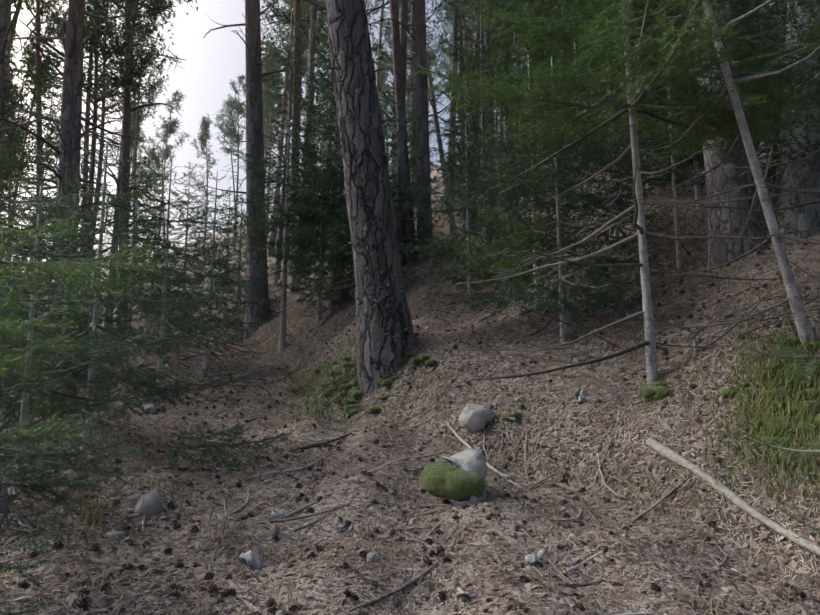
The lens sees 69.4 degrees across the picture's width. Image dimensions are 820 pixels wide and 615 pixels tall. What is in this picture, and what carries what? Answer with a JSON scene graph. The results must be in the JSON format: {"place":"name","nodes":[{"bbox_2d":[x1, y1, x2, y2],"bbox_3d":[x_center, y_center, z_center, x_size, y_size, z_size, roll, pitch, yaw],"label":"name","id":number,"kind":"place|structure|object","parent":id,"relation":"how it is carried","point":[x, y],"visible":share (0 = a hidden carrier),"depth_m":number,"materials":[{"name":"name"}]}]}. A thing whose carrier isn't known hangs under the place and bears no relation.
{"place":"outdoors","nodes":[
{"label":"outdoors","id":0,"kind":"place"},
{"bbox_2d":[0,0,782,296],"label":"sky","id":1,"kind":"structure","parent":0,"point":[210,62],"materials":[{"name":"white"}]},
{"bbox_2d":[0,83,819,614],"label":"forest floor","id":2,"kind":"structure","parent":0,"point":[714,535],"depth_m":5.30,"materials":[{"name":"brown soil"}]},
{"bbox_2d":[0,462,10,521],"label":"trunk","id":3,"kind":"object","parent":2,"relation":"on","point":[3,509],"visible":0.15,"depth_m":3.58,"materials":[{"name":"plant"}]},
{"bbox_2d":[0,0,27,259],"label":"pine","id":4,"kind":"object","parent":2,"relation":"on","point":[8,97],"visible":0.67,"depth_m":12.15,"materials":[{"name":"green plant"}]},
{"bbox_2d":[1,0,34,137],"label":"pine","id":5,"kind":"object","parent":2,"relation":"on","point":[27,63],"visible":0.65,"depth_m":15.64,"materials":[{"name":"green plant"}]},
{"bbox_2d":[2,62,35,187],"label":"pine","id":6,"kind":"object","parent":2,"relation":"on","point":[8,138],"visible":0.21,"depth_m":29.37,"materials":[{"name":"green plant"}]},
{"bbox_2d":[0,0,47,261],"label":"pine","id":7,"kind":"object","parent":2,"relation":"on","point":[3,138],"visible":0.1,"depth_m":28.43,"materials":[{"name":"green plant"}]},
{"bbox_2d":[1,0,53,225],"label":"pine","id":8,"kind":"object","parent":2,"relation":"on","point":[11,34],"visible":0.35,"depth_m":25.98,"materials":[{"name":"green plant"}]},
{"bbox_2d":[0,0,57,318],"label":"pine","id":9,"kind":"object","parent":2,"relation":"on","point":[3,17],"visible":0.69,"depth_m":11.04,"materials":[{"name":"green plant"}]},
{"bbox_2d":[0,18,61,291],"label":"pine","id":10,"kind":"object","parent":2,"relation":"on","point":[27,49],"visible":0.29,"depth_m":25.16,"materials":[{"name":"green plant"}]},
{"bbox_2d":[0,281,68,445],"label":"fir","id":11,"kind":"object","parent":2,"relation":"on","point":[6,424],"visible":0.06,"depth_m":13.13,"materials":[{"name":"plant"}]},
{"bbox_2d":[0,0,85,421],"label":"pine","id":12,"kind":"object","parent":2,"relation":"on","point":[64,151],"visible":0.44,"depth_m":10.47,"materials":[{"name":"brown plant"}]},
{"bbox_2d":[0,42,92,425],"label":"fir","id":13,"kind":"object","parent":2,"relation":"on","point":[42,122],"visible":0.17,"depth_m":16.60,"materials":[{"name":"plant"}]},
{"bbox_2d":[4,0,93,387],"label":"pine","id":14,"kind":"object","parent":2,"relation":"on","point":[37,68],"visible":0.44,"depth_m":21.63,"materials":[{"name":"green plant"}]},
{"bbox_2d":[0,93,101,382],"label":"fir","id":15,"kind":"object","parent":2,"relation":"on","point":[48,148],"visible":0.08,"depth_m":19.62,"materials":[{"name":"plant"}]},
{"bbox_2d":[0,122,119,441],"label":"fir","id":16,"kind":"object","parent":2,"relation":"on","point":[4,401],"visible":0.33,"depth_m":6.71,"materials":[{"name":"plant"}]},
{"bbox_2d":[0,167,155,444],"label":"fir","id":17,"kind":"object","parent":2,"relation":"on","point":[100,321],"visible":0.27,"depth_m":9.07,"materials":[{"name":"plant"}]},
{"bbox_2d":[18,0,144,275],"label":"pine","id":18,"kind":"object","parent":2,"relation":"on","point":[119,101],"visible":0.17,"depth_m":25.68,"materials":[{"name":"green plant"}]},
{"bbox_2d":[0,0,166,414],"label":"pine tree","id":19,"kind":"object","parent":2,"relation":"on","point":[78,118],"visible":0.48,"depth_m":14.41,"materials":[{"name":"brown plant"}]},
{"bbox_2d":[0,186,191,540],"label":"fir","id":20,"kind":"object","parent":2,"relation":"on","point":[23,390],"visible":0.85,"depth_m":4.23,"materials":[{"name":"green plant"}]},
{"bbox_2d":[17,0,180,363],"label":"pine","id":21,"kind":"object","parent":2,"relation":"on","point":[134,72],"visible":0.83,"depth_m":18.57,"materials":[{"name":"green plant"}]},
{"bbox_2d":[33,148,198,402],"bbox_3d":[-5.844,-0.564,12.395,3.207,5.718,3.062,-7,-10,40],"label":"fir","id":22,"kind":"object","parent":2,"relation":"on","point":[104,312],"visible":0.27,"depth_m":12.32,"materials":[{"name":"green plant"}]},
{"bbox_2d":[77,0,166,334],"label":"pine","id":23,"kind":"object","parent":2,"relation":"on","point":[103,53],"visible":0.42,"depth_m":24.67,"materials":[{"name":"green plant"}]},
{"bbox_2d":[100,109,149,281],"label":"pine","id":24,"kind":"object","parent":2,"relation":"on","point":[132,141],"visible":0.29,"depth_m":46.81,"materials":[{"name":"green plant"}]},
{"bbox_2d":[0,136,256,449],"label":"fir","id":25,"kind":"object","parent":2,"relation":"on","point":[90,381],"visible":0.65,"depth_m":5.61,"materials":[{"name":"green plant"}]},
{"bbox_2d":[83,0,184,333],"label":"pine","id":26,"kind":"object","parent":2,"relation":"on","point":[127,109],"visible":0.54,"depth_m":19.62,"materials":[{"name":"green plant"}]},
{"bbox_2d":[102,146,170,304],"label":"fir","id":27,"kind":"object","parent":2,"relation":"on","point":[153,165],"visible":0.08,"depth_m":29.57,"materials":[{"name":"green plant"}]},
{"bbox_2d":[106,13,169,306],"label":"pine","id":28,"kind":"object","parent":2,"relation":"on","point":[141,31],"visible":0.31,"depth_m":35.59,"materials":[{"name":"green plant"}]},
{"bbox_2d":[80,0,197,332],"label":"pine","id":29,"kind":"object","parent":2,"relation":"on","point":[152,11],"visible":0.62,"depth_m":23.95,"materials":[{"name":"green plant"}]},
{"bbox_2d":[114,195,182,307],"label":"fir","id":30,"kind":"object","parent":2,"relation":"on","point":[156,230],"visible":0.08,"depth_m":23.73,"materials":[{"name":"green plant"}]},
{"bbox_2d":[140,126,177,270],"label":"pine","id":31,"kind":"object","parent":2,"relation":"on","point":[165,135],"visible":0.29,"depth_m":64.96,"materials":[{"name":"green plant"}]},
{"bbox_2d":[137,89,189,265],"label":"pine","id":32,"kind":"object","parent":2,"relation":"on","point":[171,125],"visible":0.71,"depth_m":58.22,"materials":[{"name":"green plant"}]},
{"bbox_2d":[73,160,264,393],"bbox_3d":[-3.451,-0.299,9.026,2.232,3.906,2.502,-6,-10,35],"label":"fir","id":33,"kind":"object","parent":2,"relation":"on","point":[162,295],"visible":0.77,"depth_m":8.83,"materials":[{"name":"green plant"}]},
{"bbox_2d":[131,161,237,322],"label":"fir","id":34,"kind":"object","parent":2,"relation":"on","point":[184,291],"visible":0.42,"depth_m":18.97,"materials":[{"name":"plant"}]},
{"bbox_2d":[188,113,221,260],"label":"pine","id":35,"kind":"object","parent":2,"relation":"on","point":[204,125],"visible":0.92,"depth_m":67.17,"materials":[{"name":"green plant"}]},
{"bbox_2d":[145,169,286,369],"bbox_3d":[-3.750,-0.677,11.881,2.821,4.414,2.903,4,-9,-25],"label":"fir","id":36,"kind":"object","parent":2,"relation":"on","point":[223,277],"visible":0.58,"depth_m":11.97,"materials":[{"name":"green plant"}]},
{"bbox_2d":[201,189,246,293],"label":"fir","id":37,"kind":"object","parent":2,"relation":"on","point":[218,238],"visible":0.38,"depth_m":25.52,"materials":[{"name":"plant"}]},
{"bbox_2d":[210,96,245,239],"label":"pine","id":38,"kind":"object","parent":2,"relation":"on","point":[226,102],"visible":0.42,"depth_m":86.53,"materials":[{"name":"green plant"}]},
{"bbox_2d":[214,74,245,246],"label":"pine","id":39,"kind":"object","parent":2,"relation":"on","point":[232,130],"visible":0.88,"depth_m":62.57,"materials":[{"name":"green plant"}]},
{"bbox_2d":[179,194,280,333],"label":"fir","id":40,"kind":"object","parent":2,"relation":"on","point":[237,277],"visible":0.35,"depth_m":16.45,"materials":[{"name":"plant"}]},
{"bbox_2d":[205,0,284,339],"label":"pine","id":41,"kind":"object","parent":2,"relation":"on","point":[254,105],"visible":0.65,"depth_m":15.26,"materials":[{"name":"brown plant"}]},
{"bbox_2d":[236,41,282,173],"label":"pine","id":42,"kind":"object","parent":2,"relation":"on","point":[267,108],"visible":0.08,"depth_m":54.23,"materials":[{"name":"green plant"}]},
{"bbox_2d":[204,0,315,300],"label":"pine","id":43,"kind":"object","parent":2,"relation":"on","point":[264,80],"visible":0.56,"depth_m":21.61,"materials":[{"name":"green plant"}]},
{"bbox_2d":[243,46,281,239],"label":"pine","id":44,"kind":"object","parent":2,"relation":"on","point":[268,98],"visible":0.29,"depth_m":49.82,"materials":[{"name":"green plant"}]},
{"bbox_2d":[216,11,347,352],"bbox_3d":[-2.761,-2.885,13.655,2.906,8.300,3.152,0,-8,-1],"label":"fir","id":45,"kind":"object","parent":2,"relation":"on","point":[285,225],"visible":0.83,"depth_m":13.24,"materials":[{"name":"green plant"}]},
{"bbox_2d":[260,0,306,241],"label":"pine","id":46,"kind":"object","parent":2,"relation":"on","point":[273,46],"visible":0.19,"depth_m":42.64,"materials":[{"name":"green plant"}]},
{"bbox_2d":[261,0,324,255],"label":"pine","id":47,"kind":"object","parent":2,"relation":"on","point":[277,193],"visible":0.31,"depth_m":32.71,"materials":[{"name":"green plant"}]},
{"bbox_2d":[260,0,327,258],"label":"pine","id":48,"kind":"object","parent":2,"relation":"on","point":[301,6],"visible":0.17,"depth_m":29.70,"materials":[{"name":"brown plant"}]},
{"bbox_2d":[261,0,327,281],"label":"pine","id":49,"kind":"object","parent":2,"relation":"on","point":[280,16],"visible":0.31,"depth_m":26.36,"materials":[{"name":"green plant"}]},
{"bbox_2d":[274,0,318,278],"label":"pine","id":50,"kind":"object","parent":2,"relation":"on","point":[296,86],"visible":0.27,"depth_m":20.67,"materials":[{"name":"brown plant"}]},
{"bbox_2d":[264,0,332,269],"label":"pine","id":51,"kind":"object","parent":2,"relation":"on","point":[321,22],"visible":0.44,"depth_m":23.05,"materials":[{"name":"green plant"}]},
{"bbox_2d":[282,1,329,164],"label":"pine","id":52,"kind":"object","parent":2,"relation":"on","point":[307,4],"visible":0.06,"depth_m":47.92,"materials":[{"name":"green plant"}]},
{"bbox_2d":[267,0,349,288],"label":"fir","id":53,"kind":"object","parent":2,"relation":"on","point":[324,76],"visible":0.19,"depth_m":16.55,"materials":[{"name":"plant"}]},
{"bbox_2d":[289,0,336,292],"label":"pine","id":54,"kind":"object","parent":2,"relation":"on","point":[313,42],"visible":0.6,"depth_m":19.85,"materials":[{"name":"brown plant"}]},
{"bbox_2d":[273,137,355,322],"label":"fir","id":55,"kind":"object","parent":2,"relation":"on","point":[320,298],"visible":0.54,"depth_m":13.11,"materials":[{"name":"plant"}]},
{"bbox_2d":[293,92,352,275],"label":"fir","id":56,"kind":"object","parent":2,"relation":"on","point":[337,151],"visible":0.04,"depth_m":16.21,"materials":[{"name":"plant"}]},
{"bbox_2d":[255,0,419,316],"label":"fir","id":57,"kind":"object","parent":2,"relation":"on","point":[325,134],"visible":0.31,"depth_m":13.17,"materials":[{"name":"green plant"}]},
{"bbox_2d":[294,142,421,307],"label":"fir","id":58,"kind":"object","parent":2,"relation":"on","point":[341,266],"visible":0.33,"depth_m":11.99,"materials":[{"name":"plant"}]},
{"bbox_2d":[305,0,417,394],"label":"pine","id":59,"kind":"object","parent":2,"relation":"on","point":[386,339],"visible":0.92,"depth_m":7.30,"materials":[{"name":"brown plant"}]},
{"bbox_2d":[300,82,442,258],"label":"fir","id":60,"kind":"object","parent":2,"relation":"on","point":[387,135],"visible":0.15,"depth_m":14.77,"materials":[{"name":"plant"}]},
{"bbox_2d":[365,0,399,96],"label":"pine","id":61,"kind":"object","parent":2,"relation":"on","point":[379,54],"visible":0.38,"depth_m":40.53,"materials":[{"name":"brown plant"}]},
{"bbox_2d":[374,60,392,136],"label":"pine","id":62,"kind":"object","parent":2,"relation":"on","point":[382,78],"visible":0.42,"depth_m":70.75,"materials":[{"name":"green plant"}]},
{"bbox_2d":[369,0,408,185],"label":"pine","id":63,"kind":"object","parent":2,"relation":"on","point":[387,33],"visible":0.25,"depth_m":43.71,"materials":[{"name":"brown plant"}]},
{"bbox_2d":[369,9,409,147],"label":"pine","id":64,"kind":"object","parent":2,"relation":"on","point":[389,55],"visible":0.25,"depth_m":47.96,"materials":[{"name":"green plant"}]},
{"bbox_2d":[376,0,415,265],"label":"pine","id":65,"kind":"object","parent":2,"relation":"on","point":[400,114],"visible":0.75,"depth_m":14.73,"materials":[{"name":"brown plant"}]},
{"bbox_2d":[382,54,432,216],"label":"fir","id":66,"kind":"object","parent":2,"relation":"on","point":[407,127],"visible":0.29,"depth_m":22.30,"materials":[{"name":"plant"}]},
{"bbox_2d":[0,143,819,614],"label":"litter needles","id":67,"kind":"object","parent":2,"relation":"on","point":[158,559],"visible":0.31,"depth_m":4.26,"materials":[{"name":"brown plant"}]},
{"bbox_2d":[239,551,261,569],"bbox_3d":[-0.907,1.439,3.370,0.116,0.108,0.176,5,-9,-31],"label":"rock","id":68,"kind":"object","parent":67,"relation":"on","point":[251,559],"visible":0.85,"depth_m":3.32,"materials":[{"name":"stone"}]},
{"bbox_2d":[0,176,819,614],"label":"tree branches","id":69,"kind":"object","parent":2,"relation":"on","point":[18,458],"visible":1,"depth_m":2.59,"materials":[{"name":"green plant"}]},
{"bbox_2d":[0,183,819,614],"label":"moss grass","id":70,"kind":"structure","parent":2,"relation":"on","point":[790,403],"depth_m":4.31,"materials":[{"name":"green plant"}]},
{"bbox_2d":[0,132,819,614],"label":"twigs","id":71,"kind":"object","parent":2,"relation":"on","point":[710,480],"visible":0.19,"depth_m":4.48,"materials":[{"name":"brown wood"}]},
{"bbox_2d":[3,178,819,614],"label":"pine cones","id":72,"kind":"object","parent":2,"relation":"on","point":[271,602],"visible":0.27,"depth_m":4.00,"materials":[{"name":"brown plant"}]},
{"bbox_2d":[374,0,452,194],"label":"pine","id":73,"kind":"object","parent":2,"relation":"on","point":[410,39],"visible":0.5,"depth_m":29.77,"materials":[{"name":"brown plant"}]},
{"bbox_2d":[8,167,819,613],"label":"scattered stones","id":74,"kind":"object","parent":2,"relation":"on","point":[150,501],"visible":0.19,"depth_m":4.02,"materials":[{"name":"grey stone"}]},
{"bbox_2d":[384,0,446,266],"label":"pine","id":75,"kind":"object","parent":2,"relation":"on","point":[399,224],"visible":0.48,"depth_m":14.81,"materials":[{"name":"brown plant"}]},
{"bbox_2d":[372,0,459,261],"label":"pine","id":76,"kind":"object","parent":2,"relation":"on","point":[422,116],"visible":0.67,"depth_m":14.63,"materials":[{"name":"brown plant"}]},
{"bbox_2d":[389,74,442,203],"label":"fir","id":77,"kind":"object","parent":2,"relation":"on","point":[412,98],"visible":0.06,"depth_m":25.53,"materials":[{"name":"plant"}]},
{"bbox_2d":[385,0,447,149],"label":"pine","id":78,"kind":"object","parent":2,"relation":"on","point":[432,57],"visible":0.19,"depth_m":41.42,"materials":[{"name":"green plant"}]},
{"bbox_2d":[411,0,458,241],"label":"pine","id":79,"kind":"object","parent":2,"relation":"on","point":[440,146],"visible":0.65,"depth_m":15.24,"materials":[{"name":"brown plant"}]},
{"bbox_2d":[78,250,819,383],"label":"dead brush","id":80,"kind":"object","parent":2,"relation":"on","point":[694,336],"visible":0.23,"depth_m":5.79,"materials":[{"name":"brown wood"}]},
{"bbox_2d":[426,0,472,163],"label":"pine","id":81,"kind":"object","parent":2,"relation":"on","point":[451,32],"visible":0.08,"depth_m":59.28,"materials":[{"name":"green plant"}]},
{"bbox_2d":[430,0,475,120],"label":"pine","id":82,"kind":"object","parent":2,"relation":"on","point":[450,47],"visible":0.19,"depth_m":36.06,"materials":[{"name":"green plant"}]},
{"bbox_2d":[420,448,486,507],"bbox_3d":[0.337,1.352,4.585,0.524,0.499,0.606,0,-8,-1],"label":"mossy rock","id":83,"kind":"object","parent":2,"relation":"on","point":[460,476],"visible":1,"depth_m":4.41,"materials":[{"name":"stone"}]},
{"bbox_2d":[441,0,467,184],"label":"pine","id":84,"kind":"object","parent":2,"relation":"on","point":[459,34],"visible":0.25,"depth_m":26.63,"materials":[{"name":"brown plant"}]},
{"bbox_2d":[427,0,495,202],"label":"pine","id":85,"kind":"object","parent":2,"relation":"on","point":[456,17],"visible":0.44,"depth_m":20.22,"materials":[{"name":"brown plant"}]},
{"bbox_2d":[439,0,498,248],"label":"pine","id":86,"kind":"object","parent":2,"relation":"on","point":[486,37],"visible":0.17,"depth_m":12.04,"materials":[{"name":"brown plant"}]},
{"bbox_2d":[399,82,553,309],"bbox_3d":[1.260,-1.893,10.571,2.909,4.515,2.093,-3,-9,21],"label":"fir","id":87,"kind":"object","parent":2,"relation":"on","point":[468,232],"visible":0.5,"depth_m":10.46,"materials":[{"name":"green plant"}]},
{"bbox_2d":[459,404,495,431],"bbox_3d":[0.672,1.110,5.915,0.361,0.290,0.376,0,-8,-1],"label":"grey rock","id":88,"kind":"object","parent":2,"relation":"on","point":[474,418],"visible":0.9,"depth_m":5.81,"materials":[{"name":"stone"}]},
{"bbox_2d":[408,0,561,262],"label":"fir","id":89,"kind":"object","parent":2,"relation":"on","point":[482,49],"visible":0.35,"depth_m":11.82,"materials":[{"name":"green plant"}]},
{"bbox_2d":[460,2,513,237],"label":"pine","id":90,"kind":"object","parent":2,"relation":"on","point":[474,162],"visible":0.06,"depth_m":15.56,"materials":[{"name":"brown plant"}]},
{"bbox_2d":[482,0,518,229],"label":"pine","id":91,"kind":"object","parent":2,"relation":"on","point":[505,58],"visible":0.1,"depth_m":14.07,"materials":[{"name":"brown plant"}]},
{"bbox_2d":[445,0,578,233],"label":"fir","id":92,"kind":"object","parent":2,"relation":"on","point":[511,33],"visible":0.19,"depth_m":13.46,"materials":[{"name":"plant"}]},
{"bbox_2d":[444,57,667,342],"bbox_3d":[1.847,-1.192,6.939,2.837,3.779,2.618,0,-8,-1],"label":"fir","id":93,"kind":"object","parent":2,"relation":"on","point":[524,294],"visible":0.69,"depth_m":6.76,"materials":[{"name":"green plant"}]},
{"bbox_2d":[441,55,671,309],"bbox_3d":[1.966,-1.611,8.056,2.932,3.926,2.553,-2,-8,11],"label":"fir","id":94,"kind":"object","parent":2,"relation":"on","point":[496,210],"visible":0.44,"depth_m":7.87,"materials":[{"name":"green plant"}]},
{"bbox_2d":[486,0,629,236],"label":"fir","id":95,"kind":"object","parent":2,"relation":"on","point":[564,200],"visible":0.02,"depth_m":12.66,"materials":[{"name":"plant"}]},
{"bbox_2d":[464,0,699,279],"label":"fir","id":96,"kind":"object","parent":2,"relation":"on","point":[628,188],"visible":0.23,"depth_m":8.44,"materials":[{"name":"green plant"}]},
{"bbox_2d":[469,0,757,299],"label":"fir","id":97,"kind":"object","parent":2,"relation":"on","point":[616,231],"visible":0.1,"depth_m":9.02,"materials":[{"name":"plant"}]},
{"bbox_2d":[415,0,819,411],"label":"fir","id":98,"kind":"object","parent":2,"relation":"on","point":[654,76],"visible":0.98,"depth_m":5.10,"materials":[{"name":"green plant"}]},
{"bbox_2d":[561,0,696,187],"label":"fir","id":99,"kind":"object","parent":2,"relation":"on","point":[647,184],"visible":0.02,"depth_m":10.96,"materials":[{"name":"plant"}]},
{"bbox_2d":[590,8,703,189],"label":"fir","id":100,"kind":"object","parent":2,"relation":"on","point":[643,155],"visible":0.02,"depth_m":14.30,"materials":[{"name":"plant"}]},
{"bbox_2d":[561,0,783,208],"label":"fir","id":101,"kind":"object","parent":2,"relation":"on","point":[697,193],"visible":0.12,"depth_m":9.01,"materials":[{"name":"plant"}]},
{"bbox_2d":[599,2,768,268],"bbox_3d":[3.623,-2.757,7.836,2.218,5.152,2.050,-8,-11,43],"label":"fir","id":102,"kind":"object","parent":2,"relation":"on","point":[678,243],"visible":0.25,"depth_m":7.69,"materials":[{"name":"plant"}]},
{"bbox_2d":[591,0,819,344],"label":"leaning fir","id":103,"kind":"object","parent":2,"relation":"on","point":[794,298],"visible":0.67,"depth_m":4.51,"materials":[{"name":"grey wood"}]},
{"bbox_2d":[639,0,786,182],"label":"fir","id":104,"kind":"object","parent":2,"relation":"on","point":[740,12],"visible":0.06,"depth_m":9.63,"materials":[{"name":"plant"}]},
{"bbox_2d":[689,0,765,269],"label":"pine","id":105,"kind":"object","parent":2,"relation":"on","point":[717,219],"visible":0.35,"depth_m":6.66,"materials":[{"name":"brown plant"}]},
{"bbox_2d":[652,0,819,189],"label":"fir","id":106,"kind":"object","parent":2,"relation":"on","point":[774,141],"visible":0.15,"depth_m":6.62,"materials":[{"name":"green plant"}]},
{"bbox_2d":[685,0,819,219],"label":"fir","id":107,"kind":"object","parent":2,"relation":"on","point":[812,27],"visible":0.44,"depth_m":5.57,"materials":[{"name":"plant"}]},
{"bbox_2d":[768,0,819,242],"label":"pine","id":108,"kind":"object","parent":2,"relation":"on","point":[801,218],"visible":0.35,"depth_m":6.45,"materials":[{"name":"brown plant"}]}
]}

